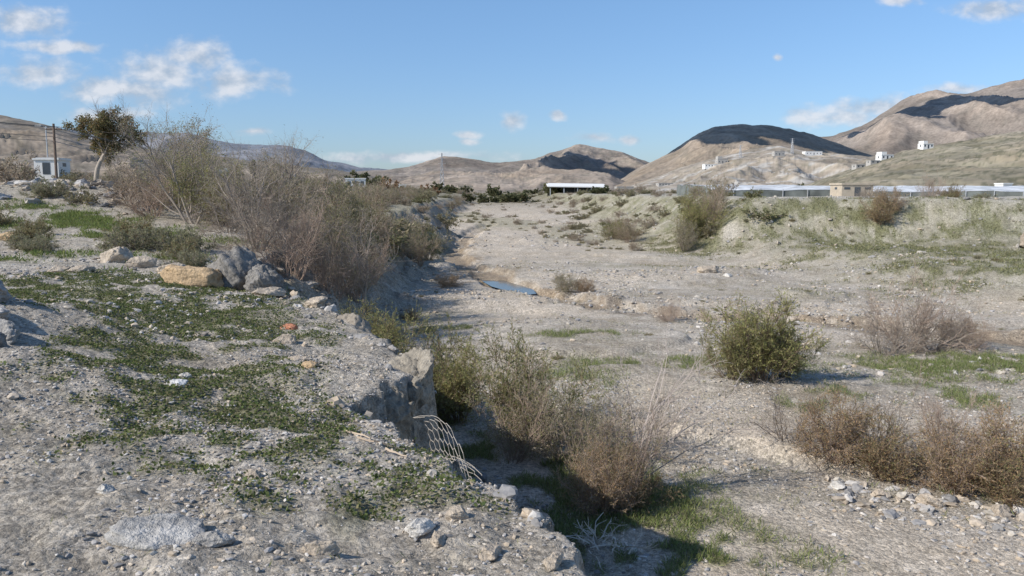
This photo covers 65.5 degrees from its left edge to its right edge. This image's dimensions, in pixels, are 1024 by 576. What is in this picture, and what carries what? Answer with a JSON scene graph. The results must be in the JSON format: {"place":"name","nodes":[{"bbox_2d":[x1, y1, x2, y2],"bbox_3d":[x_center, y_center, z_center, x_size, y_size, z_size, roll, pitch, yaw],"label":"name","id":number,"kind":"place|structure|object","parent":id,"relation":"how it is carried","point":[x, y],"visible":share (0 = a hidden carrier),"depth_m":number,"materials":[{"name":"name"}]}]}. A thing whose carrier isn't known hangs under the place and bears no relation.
{"place":"outdoors","nodes":[
{"label":"outdoors","id":0,"kind":"place"},
{"bbox_2d":[0,197,372,307],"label":"slope grass","id":1,"kind":"structure","parent":0,"point":[76,215],"depth_m":27.35,"materials":[{"name":"green plant"}]},
{"bbox_2d":[0,115,374,182],"bbox_3d":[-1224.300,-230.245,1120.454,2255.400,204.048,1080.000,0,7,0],"label":"brown mountain","id":2,"kind":"structure","parent":0,"point":[83,160],"depth_m":1000.94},
{"bbox_2d":[0,245,385,349],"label":"bank top gravel","id":3,"kind":"structure","parent":0,"point":[135,324],"depth_m":12.38,"materials":[{"name":"gravel"}]},
{"bbox_2d":[69,130,388,171],"bbox_3d":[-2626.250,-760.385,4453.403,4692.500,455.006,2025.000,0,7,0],"label":"distant mountain","id":4,"kind":"structure","parent":0,"point":[318,163],"depth_m":4729.88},
{"bbox_2d":[357,144,649,192],"bbox_3d":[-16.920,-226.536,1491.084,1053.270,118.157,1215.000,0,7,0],"label":"hill range","id":5,"kind":"structure","parent":0,"point":[583,164],"depth_m":1426.30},
{"bbox_2d":[0,179,1023,575],"bbox_3d":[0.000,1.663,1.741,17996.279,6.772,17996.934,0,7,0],"label":"ground","id":6,"kind":"structure","parent":0,"point":[30,507],"depth_m":12.70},
{"bbox_2d":[17,236,65,252],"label":"scrub bush","id":7,"kind":"object","parent":6,"relation":"on","point":[30,246],"visible":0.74,"depth_m":20.40,"materials":[{"name":"green plant"}]},
{"bbox_2d":[18,175,74,198],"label":"scrub bush","id":8,"kind":"object","parent":6,"relation":"on","point":[43,191],"visible":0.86,"depth_m":32.51,"materials":[{"name":"green plant"}]},
{"bbox_2d":[34,160,70,178],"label":"walls","id":9,"kind":"structure","parent":6,"relation":"on","point":[52,168],"depth_m":89.64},
{"bbox_2d":[61,98,146,179],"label":"eucalyptus tree","id":10,"kind":"object","parent":6,"relation":"on","point":[99,124],"visible":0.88,"depth_m":84.14,"materials":[{"name":"green plant"}]},
{"bbox_2d":[60,149,170,207],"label":"bare bush","id":11,"kind":"object","parent":6,"relation":"on","point":[117,178],"visible":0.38,"depth_m":34.26,"materials":[{"name":"brown plant"}]},
{"bbox_2d":[100,246,132,262],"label":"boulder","id":12,"kind":"object","parent":6,"relation":"on","point":[119,254],"visible":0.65,"depth_m":18.50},
{"bbox_2d":[81,220,161,252],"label":"scrub bush","id":13,"kind":"object","parent":6,"relation":"on","point":[133,242],"visible":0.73,"depth_m":21.40,"materials":[{"name":"green plant"}]},
{"bbox_2d":[93,209,169,240],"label":"scrub bush","id":14,"kind":"object","parent":6,"relation":"on","point":[125,225],"visible":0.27,"depth_m":23.81,"materials":[{"name":"green plant"}]},
{"bbox_2d":[100,155,180,216],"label":"bare bush","id":15,"kind":"object","parent":6,"relation":"on","point":[154,205],"visible":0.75,"depth_m":30.63,"materials":[{"name":"brown plant"}]},
{"bbox_2d":[104,513,205,550],"bbox_3d":[-1.742,1.201,3.879,0.515,0.136,0.310,-1,7,-6],"label":"flat grey rock","id":16,"kind":"object","parent":6,"relation":"on","point":[153,532],"visible":0.89,"depth_m":3.85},
{"bbox_2d":[95,92,229,195],"bbox_3d":[-15.119,-5.990,34.988,3.948,5.003,5.505,5,9,37],"label":"bare tree","id":17,"kind":"object","parent":6,"relation":"on","point":[170,149],"visible":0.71,"depth_m":34.59,"materials":[{"name":"brown plant"}]},
{"bbox_2d":[0,176,355,252],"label":"rubble pile","id":18,"kind":"object","parent":6,"relation":"on","point":[26,187],"visible":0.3,"depth_m":34.21,"materials":[{"name":"stone"}]},
{"bbox_2d":[142,221,217,251],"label":"scrub bush","id":19,"kind":"object","parent":6,"relation":"on","point":[179,239],"visible":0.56,"depth_m":21.76,"materials":[{"name":"green plant"}]},
{"bbox_2d":[112,117,254,223],"bbox_3d":[-12.114,-4.212,29.436,4.679,4.506,3.015,-6,9,-41],"label":"bare tree","id":20,"kind":"object","parent":6,"relation":"on","point":[173,167],"visible":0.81,"depth_m":29.30,"materials":[{"name":"brown plant"}]},
{"bbox_2d":[160,246,209,266],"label":"scrub bush","id":21,"kind":"object","parent":6,"relation":"on","point":[197,260],"visible":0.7,"depth_m":18.53,"materials":[{"name":"green plant"}]},
{"bbox_2d":[160,264,223,287],"bbox_3d":[-5.954,-0.139,14.882,1.174,0.604,0.695,4,8,33],"label":"orange boulder","id":22,"kind":"object","parent":6,"relation":"on","point":[201,277],"visible":0.73,"depth_m":14.62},
{"bbox_2d":[144,148,246,220],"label":"tamarisk bush","id":23,"kind":"object","parent":6,"relation":"on","point":[158,184],"visible":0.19,"depth_m":30.48,"materials":[{"name":"brown plant"}]},
{"bbox_2d":[192,531,235,547],"bbox_3d":[-1.448,1.221,3.866,0.198,0.093,0.116,-4,8,-29],"label":"grey rock","id":24,"kind":"object","parent":6,"relation":"on","point":[214,539],"visible":0.83,"depth_m":3.83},
{"bbox_2d":[164,154,268,226],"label":"tamarisk bush","id":25,"kind":"object","parent":6,"relation":"on","point":[202,190],"visible":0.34,"depth_m":28.99,"materials":[{"name":"brown plant"}]},
{"bbox_2d":[0,154,451,204],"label":"bank top scrub","id":26,"kind":"object","parent":6,"relation":"on","point":[72,176],"visible":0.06,"depth_m":90.93,"materials":[{"name":"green plant"}]},
{"bbox_2d":[0,149,464,265],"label":"riverbank scrub","id":27,"kind":"object","parent":6,"relation":"on","point":[395,198],"visible":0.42,"depth_m":42.68,"materials":[{"name":"green plant"}]},
{"bbox_2d":[207,246,260,290],"bbox_3d":[-5.328,-0.112,15.177,0.924,1.382,0.970,5,8,35],"label":"conglomerate boulder","id":28,"kind":"object","parent":6,"relation":"on","point":[234,264],"visible":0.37,"depth_m":14.89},
{"bbox_2d":[179,170,289,235],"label":"bare bush","id":29,"kind":"object","parent":6,"relation":"on","point":[208,222],"visible":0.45,"depth_m":26.49,"materials":[{"name":"brown plant"}]},
{"bbox_2d":[5,255,474,575],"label":"scattered bank stones","id":30,"kind":"object","parent":6,"relation":"on","point":[157,302],"visible":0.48,"depth_m":9.61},
{"bbox_2d":[175,128,305,238],"bbox_3d":[-8.522,-3.075,25.319,4.106,3.898,4.006,0,7,0],"label":"bare tree","id":31,"kind":"object","parent":6,"relation":"on","point":[231,202],"visible":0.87,"depth_m":24.98,"materials":[{"name":"brown plant"}]},
{"bbox_2d":[0,267,512,521],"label":"clover groundcover","id":32,"kind":"object","parent":6,"relation":"on","point":[135,351],"visible":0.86,"depth_m":7.06,"materials":[{"name":"green plant"}]},
{"bbox_2d":[244,264,284,291],"bbox_3d":[-4.597,0.017,14.816,0.786,0.949,0.860,-2,7,-12],"label":"conglomerate boulder","id":33,"kind":"object","parent":6,"relation":"on","point":[261,276],"visible":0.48,"depth_m":14.56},
{"bbox_2d":[0,266,528,575],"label":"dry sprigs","id":34,"kind":"object","parent":6,"relation":"on","point":[222,411],"visible":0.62,"depth_m":5.62,"materials":[{"name":"brown plant"}]},
{"bbox_2d":[191,164,344,266],"bbox_3d":[-7.256,-2.044,23.529,4.052,3.248,4.184,5,9,36],"label":"bare bush","id":35,"kind":"object","parent":6,"relation":"on","point":[267,223],"visible":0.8,"depth_m":23.16,"materials":[{"name":"brown plant"}]},
{"bbox_2d":[216,158,349,280],"bbox_3d":[-6.400,-1.812,22.845,4.218,3.993,3.224,-3,8,-24],"label":"bare bush","id":36,"kind":"object","parent":6,"relation":"on","point":[308,245],"visible":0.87,"depth_m":22.75,"materials":[{"name":"brown plant"}]},
{"bbox_2d":[242,150,326,226],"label":"tamarisk bush","id":37,"kind":"object","parent":6,"relation":"on","point":[274,186],"visible":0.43,"depth_m":30.44,"materials":[{"name":"brown plant"}]},
{"bbox_2d":[247,124,324,205],"bbox_3d":[-9.841,-5.045,35.443,3.365,4.594,4.330,5,9,37],"label":"bare tree","id":38,"kind":"object","parent":6,"relation":"on","point":[286,155],"visible":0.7,"depth_m":35.31,"materials":[{"name":"brown plant"}]},
{"bbox_2d":[208,173,366,269],"bbox_3d":[-7.105,-1.937,24.843,4.184,3.498,4.052,2,7,18],"label":"bare bush","id":39,"kind":"object","parent":6,"relation":"on","point":[302,210],"visible":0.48,"depth_m":24.61,"materials":[{"name":"brown plant"}]},
{"bbox_2d":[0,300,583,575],"bbox_3d":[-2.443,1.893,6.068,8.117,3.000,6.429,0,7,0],"label":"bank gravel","id":40,"kind":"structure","parent":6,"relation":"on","point":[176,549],"depth_m":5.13,"materials":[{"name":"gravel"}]},
{"bbox_2d":[297,540,339,555],"bbox_3d":[-0.959,1.296,3.940,0.210,0.107,0.141,-5,8,-34],"label":"grey rock","id":41,"kind":"object","parent":6,"relation":"on","point":[331,548],"visible":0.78,"depth_m":3.90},
{"bbox_2d":[282,161,361,221],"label":"tamarisk bush","id":42,"kind":"object","parent":6,"relation":"on","point":[337,190],"visible":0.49,"depth_m":35.03,"materials":[{"name":"brown plant"}]},
{"bbox_2d":[285,186,379,263],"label":"tamarisk bush","id":43,"kind":"object","parent":6,"relation":"on","point":[342,215],"visible":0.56,"depth_m":28.57,"materials":[{"name":"brown plant"}]},
{"bbox_2d":[289,206,385,304],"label":"bare bush","id":44,"kind":"object","parent":6,"relation":"on","point":[320,273],"visible":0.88,"depth_m":23.87,"materials":[{"name":"brown plant"}]},
{"bbox_2d":[307,225,394,302],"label":"tamarisk bush","id":45,"kind":"object","parent":6,"relation":"on","point":[358,292],"visible":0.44,"depth_m":26.12,"materials":[{"name":"brown plant"}]},
{"bbox_2d":[320,188,386,248],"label":"tamarisk bush","id":46,"kind":"object","parent":6,"relation":"on","point":[360,211],"visible":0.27,"depth_m":33.93,"materials":[{"name":"brown plant"}]},
{"bbox_2d":[325,183,391,237],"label":"tamarisk bush","id":47,"kind":"object","parent":6,"relation":"on","point":[357,205],"visible":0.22,"depth_m":37.05,"materials":[{"name":"brown plant"}]},
{"bbox_2d":[331,205,419,310],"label":"bush","id":48,"kind":"object","parent":6,"relation":"on","point":[367,277],"visible":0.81,"depth_m":25.85,"materials":[{"name":"brown plant"}]},
{"bbox_2d":[349,218,401,282],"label":"bare bush","id":49,"kind":"object","parent":6,"relation":"on","point":[381,256],"visible":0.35,"depth_m":31.82,"materials":[{"name":"brown plant"}]},
{"bbox_2d":[364,310,421,349],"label":"tamarisk bush","id":50,"kind":"object","parent":6,"relation":"on","point":[394,333],"visible":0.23,"depth_m":22.24,"materials":[{"name":"green plant"}]},
{"bbox_2d":[384,385,414,439],"bbox_3d":[-1.281,1.405,7.976,0.466,0.935,0.638,-6,9,-41],"label":"scarp outcrop","id":51,"kind":"object","parent":6,"relation":"on","point":[399,406],"visible":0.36,"depth_m":7.82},
{"bbox_2d":[255,252,543,527],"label":"scarp stones","id":52,"kind":"object","parent":6,"relation":"on","point":[533,516],"visible":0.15,"depth_m":6.98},
{"bbox_2d":[381,207,424,259],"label":"tamarisk bush","id":53,"kind":"object","parent":6,"relation":"on","point":[411,234],"visible":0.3,"depth_m":44.59,"materials":[{"name":"green plant"}]},
{"bbox_2d":[388,346,434,443],"bbox_3d":[-1.138,1.212,8.611,0.614,1.117,0.819,2,7,13],"label":"scarp outcrop","id":54,"kind":"object","parent":6,"relation":"on","point":[419,362],"visible":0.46,"depth_m":8.49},
{"bbox_2d":[394,220,445,267],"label":"tamarisk bush","id":55,"kind":"object","parent":6,"relation":"on","point":[418,256],"visible":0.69,"depth_m":47.48,"materials":[{"name":"green plant"}]},
{"bbox_2d":[404,518,435,537],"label":"grey rock","id":56,"kind":"object","parent":6,"relation":"on","point":[417,527],"visible":1,"depth_m":4.22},
{"bbox_2d":[408,221,452,260],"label":"tamarisk bush","id":57,"kind":"object","parent":6,"relation":"on","point":[432,245],"visible":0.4,"depth_m":52.65,"materials":[{"name":"green plant"}]},
{"bbox_2d":[373,302,489,426],"bbox_3d":[-1.743,1.651,16.411,2.778,2.795,2.850,2,7,16],"label":"tamarisk bush","id":58,"kind":"object","parent":6,"relation":"on","point":[439,358],"visible":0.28,"depth_m":16.48,"materials":[{"name":"green plant"}]},
{"bbox_2d":[413,415,481,481],"bbox_3d":[-0.446,1.510,6.952,0.303,0.702,1.354,-4,8,-32],"label":"gabion wire mesh","id":59,"kind":"object","parent":6,"relation":"on","point":[463,475],"visible":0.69,"depth_m":7.03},
{"bbox_2d":[433,334,504,425],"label":"tamarisk bush","id":60,"kind":"object","parent":6,"relation":"on","point":[461,403],"visible":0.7,"depth_m":15.96,"materials":[{"name":"green plant"}]},
{"bbox_2d":[457,351,566,470],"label":"tamarisk bush","id":61,"kind":"object","parent":6,"relation":"on","point":[517,447],"visible":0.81,"depth_m":13.63,"materials":[{"name":"green plant"}]},
{"bbox_2d":[413,203,643,250],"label":"river bar scrub","id":62,"kind":"object","parent":6,"relation":"on","point":[569,235],"visible":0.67,"depth_m":93.65,"materials":[{"name":"green plant"}]},
{"bbox_2d":[458,317,607,452],"bbox_3d":[0.404,1.853,14.806,2.632,2.662,2.700,-2,7,-19],"label":"tamarisk bush","id":63,"kind":"object","parent":6,"relation":"on","point":[502,386],"visible":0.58,"depth_m":14.47,"materials":[{"name":"green plant"}]},
{"bbox_2d":[504,378,621,463],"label":"tamarisk bush","id":64,"kind":"object","parent":6,"relation":"on","point":[570,424],"visible":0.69,"depth_m":13.50,"materials":[{"name":"green plant"}]},
{"bbox_2d":[343,170,803,202],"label":"valley groves","id":65,"kind":"object","parent":6,"relation":"on","point":[514,197],"visible":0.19,"depth_m":301.12,"materials":[{"name":"green plant"}]},
{"bbox_2d":[546,183,606,196],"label":"open sided shed","id":66,"kind":"structure","parent":6,"relation":"on","point":[570,187],"depth_m":300.34,"materials":[{"name":"metal"}]},
{"bbox_2d":[552,433,637,519],"bbox_3d":[1.289,2.808,11.595,1.203,1.284,1.382,5,8,34],"label":"dry tamarisk","id":67,"kind":"object","parent":6,"relation":"on","point":[606,501],"visible":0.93,"depth_m":11.42,"materials":[{"name":"brown plant"}]},
{"bbox_2d":[543,386,676,490],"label":"tamarisk bush","id":68,"kind":"object","parent":6,"relation":"on","point":[598,435],"visible":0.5,"depth_m":12.17,"materials":[{"name":"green plant"}]},
{"bbox_2d":[566,512,657,572],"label":"broken dead branch","id":69,"kind":"object","parent":6,"relation":"on","point":[584,541],"visible":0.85,"depth_m":10.32,"materials":[{"name":"wood"}]},
{"bbox_2d":[557,389,672,516],"bbox_3d":[1.583,2.490,11.742,1.834,2.219,1.402,1,7,6],"label":"bare bush","id":70,"kind":"object","parent":6,"relation":"on","point":[636,460],"visible":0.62,"depth_m":11.60,"materials":[{"name":"brown plant"}]},
{"bbox_2d":[554,373,708,463],"bbox_3d":[2.186,2.392,14.390,2.663,1.999,2.578,3,8,23],"label":"bare bush","id":71,"kind":"object","parent":6,"relation":"on","point":[656,424],"visible":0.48,"depth_m":14.23,"materials":[{"name":"brown plant"}]},
{"bbox_2d":[604,436,685,518],"bbox_3d":[1.844,2.777,11.848,1.072,1.192,1.248,-6,9,-39],"label":"dry tamarisk","id":72,"kind":"object","parent":6,"relation":"on","point":[641,495],"visible":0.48,"depth_m":11.74,"materials":[{"name":"brown plant"}]},
{"bbox_2d":[304,244,1023,545],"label":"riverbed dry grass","id":73,"kind":"structure","parent":6,"relation":"on","point":[722,360],"depth_m":27.43,"materials":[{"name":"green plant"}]},
{"bbox_2d":[542,177,788,239],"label":"embankment scrub","id":74,"kind":"object","parent":6,"relation":"on","point":[711,231],"visible":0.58,"depth_m":87.83,"materials":[{"name":"green plant"}]},
{"bbox_2d":[320,247,1023,377],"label":"riverbed cobbles","id":75,"kind":"object","parent":6,"relation":"on","point":[851,364],"visible":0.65,"depth_m":34.12,"materials":[{"name":"stone"}]},
{"bbox_2d":[667,213,700,251],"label":"tamarisk bush","id":76,"kind":"object","parent":6,"relation":"on","point":[685,237],"visible":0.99,"depth_m":59.49,"materials":[{"name":"green plant"}]},
{"bbox_2d":[609,322,770,482],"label":"arching dead branches","id":77,"kind":"object","parent":6,"relation":"on","point":[660,426],"visible":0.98,"depth_m":12.31,"materials":[{"name":"beige plant"}]},
{"bbox_2d":[666,194,731,240],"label":"tamarisk bush","id":78,"kind":"object","parent":6,"relation":"on","point":[691,216],"visible":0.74,"depth_m":61.42,"materials":[{"name":"green plant"}]},
{"bbox_2d":[689,169,732,222],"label":"tamarisk bush","id":79,"kind":"object","parent":6,"relation":"on","point":[721,198],"visible":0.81,"depth_m":63.48,"materials":[{"name":"green plant"}]},
{"bbox_2d":[408,194,1021,274],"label":"distant cobbles","id":80,"kind":"object","parent":6,"relation":"on","point":[871,256],"visible":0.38,"depth_m":58.77,"materials":[{"name":"stone"}]},
{"bbox_2d":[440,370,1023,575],"bbox_3d":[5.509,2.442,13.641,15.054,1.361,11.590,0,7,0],"label":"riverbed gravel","id":81,"kind":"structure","parent":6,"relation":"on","point":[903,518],"depth_m":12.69,"materials":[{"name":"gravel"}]},
{"bbox_2d":[692,307,776,382],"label":"tamarisk bush","id":82,"kind":"object","parent":6,"relation":"on","point":[727,356],"visible":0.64,"depth_m":18.54,"materials":[{"name":"green plant"}]},
{"bbox_2d":[677,184,829,196],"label":"greenhouse","id":83,"kind":"object","parent":6,"relation":"on","point":[792,191],"visible":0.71,"depth_m":115.17,"materials":[{"name":"plastic"}]},
{"bbox_2d":[696,286,829,382],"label":"tamarisk bush","id":84,"kind":"object","parent":6,"relation":"on","point":[763,334],"visible":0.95,"depth_m":18.37,"materials":[{"name":"green plant"}]},
{"bbox_2d":[723,369,844,477],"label":"bare bush","id":85,"kind":"object","parent":6,"relation":"on","point":[777,415],"visible":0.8,"depth_m":14.17,"materials":[{"name":"brown plant"}]},
{"bbox_2d":[750,319,832,381],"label":"tamarisk bush","id":86,"kind":"object","parent":6,"relation":"on","point":[798,369],"visible":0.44,"depth_m":18.81,"materials":[{"name":"green plant"}]},
{"bbox_2d":[789,381,882,472],"bbox_3d":[5.448,2.336,13.488,1.504,1.455,1.727,5,9,37],"label":"dry tamarisk","id":87,"kind":"object","parent":6,"relation":"on","point":[838,426],"visible":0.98,"depth_m":13.41,"materials":[{"name":"brown plant"}]},
{"bbox_2d":[829,183,874,196],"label":"beige hut","id":88,"kind":"object","parent":6,"relation":"on","point":[843,189],"visible":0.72,"depth_m":107.22,"materials":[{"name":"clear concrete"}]},
{"bbox_2d":[822,373,928,463],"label":"bare bush","id":89,"kind":"object","parent":6,"relation":"on","point":[895,416],"visible":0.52,"depth_m":13.55,"materials":[{"name":"brown plant"}]},
{"bbox_2d":[856,193,904,224],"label":"dry tamarisk","id":90,"kind":"object","parent":6,"relation":"on","point":[878,214],"visible":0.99,"depth_m":56.53,"materials":[{"name":"brown plant"}]},
{"bbox_2d":[867,185,911,210],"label":"dry tamarisk","id":91,"kind":"object","parent":6,"relation":"on","point":[896,201],"visible":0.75,"depth_m":57.36,"materials":[{"name":"brown plant"}]},
{"bbox_2d":[830,294,955,357],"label":"bare bush","id":92,"kind":"object","parent":6,"relation":"on","point":[897,345],"visible":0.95,"depth_m":22.34,"materials":[{"name":"brown plant"}]},
{"bbox_2d":[838,406,953,490],"bbox_3d":[6.257,2.596,13.158,1.815,1.375,1.558,6,9,42],"label":"dry tamarisk","id":93,"kind":"object","parent":6,"relation":"on","point":[884,451],"visible":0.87,"depth_m":12.98,"materials":[{"name":"brown plant"}]},
{"bbox_2d":[856,248,987,353],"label":"bare bush","id":94,"kind":"object","parent":6,"relation":"on","point":[924,301],"visible":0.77,"depth_m":22.93,"materials":[{"name":"brown plant"}]},
{"bbox_2d":[824,474,1023,536],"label":"cobble line","id":95,"kind":"object","parent":6,"relation":"on","point":[857,487],"visible":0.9,"depth_m":11.84,"materials":[{"name":"stone"}]},
{"bbox_2d":[861,286,1008,353],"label":"bare bush","id":96,"kind":"object","parent":6,"relation":"on","point":[943,339],"visible":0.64,"depth_m":22.77,"materials":[{"name":"brown plant"}]},
{"bbox_2d":[873,185,1023,196],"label":"greenhouse","id":97,"kind":"object","parent":6,"relation":"on","point":[969,191],"visible":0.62,"depth_m":114.90,"materials":[{"name":"plastic"}]},
{"bbox_2d":[898,411,1006,498],"bbox_3d":[7.010,2.698,12.619,1.504,1.370,1.727,2,7,12],"label":"dry tamarisk","id":98,"kind":"object","parent":6,"relation":"on","point":[938,468],"visible":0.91,"depth_m":12.40,"materials":[{"name":"brown plant"}]},
{"bbox_2d":[896,351,1018,466],"bbox_3d":[7.296,2.111,13.182,2.017,2.218,1.542,3,8,25],"label":"bare bush","id":99,"kind":"object","parent":6,"relation":"on","point":[937,419],"visible":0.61,"depth_m":13.18,"materials":[{"name":"brown plant"}]},
{"bbox_2d":[935,298,1000,352],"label":"bare bush","id":100,"kind":"object","parent":6,"relation":"on","point":[973,339],"visible":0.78,"depth_m":22.88,"materials":[{"name":"brown plant"}]},
{"bbox_2d":[944,393,1023,481],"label":"dry tamarisk","id":101,"kind":"object","parent":6,"relation":"on","point":[994,422],"visible":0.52,"depth_m":12.80,"materials":[{"name":"brown plant"}]},
{"bbox_2d":[953,423,1023,515],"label":"dry tamarisk","id":102,"kind":"object","parent":6,"relation":"on","point":[1006,485],"visible":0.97,"depth_m":12.00,"materials":[{"name":"brown plant"}]},
{"bbox_2d":[0,0,1023,169],"label":"sky","id":103,"kind":"structure","parent":0,"point":[382,84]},
{"bbox_2d":[403,322,1023,575],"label":"riverbank grass","id":104,"kind":"structure","parent":0,"point":[479,449],"depth_m":12.66,"materials":[{"name":"green plant"}]},
{"bbox_2d":[616,124,875,185],"bbox_3d":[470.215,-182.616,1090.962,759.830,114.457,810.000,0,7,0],"label":"rounded hill","id":105,"kind":"structure","parent":0,"point":[711,143],"depth_m":1175.74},
{"bbox_2d":[632,146,875,192],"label":"quarry hill","id":106,"kind":"structure","parent":0,"point":[759,166],"depth_m":655.63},
{"bbox_2d":[634,195,1023,299],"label":"embankment grass","id":107,"kind":"structure","parent":0,"point":[935,249],"depth_m":51.16,"materials":[{"name":"green plant"}]},
{"bbox_2d":[803,131,1023,186],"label":"scrub hillside","id":108,"kind":"structure","parent":0,"point":[990,160],"depth_m":283.02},
{"bbox_2d":[821,79,1023,154],"bbox_3d":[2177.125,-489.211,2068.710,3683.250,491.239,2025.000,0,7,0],"label":"mountain","id":109,"kind":"structure","parent":0,"point":[936,117],"depth_m":2049.05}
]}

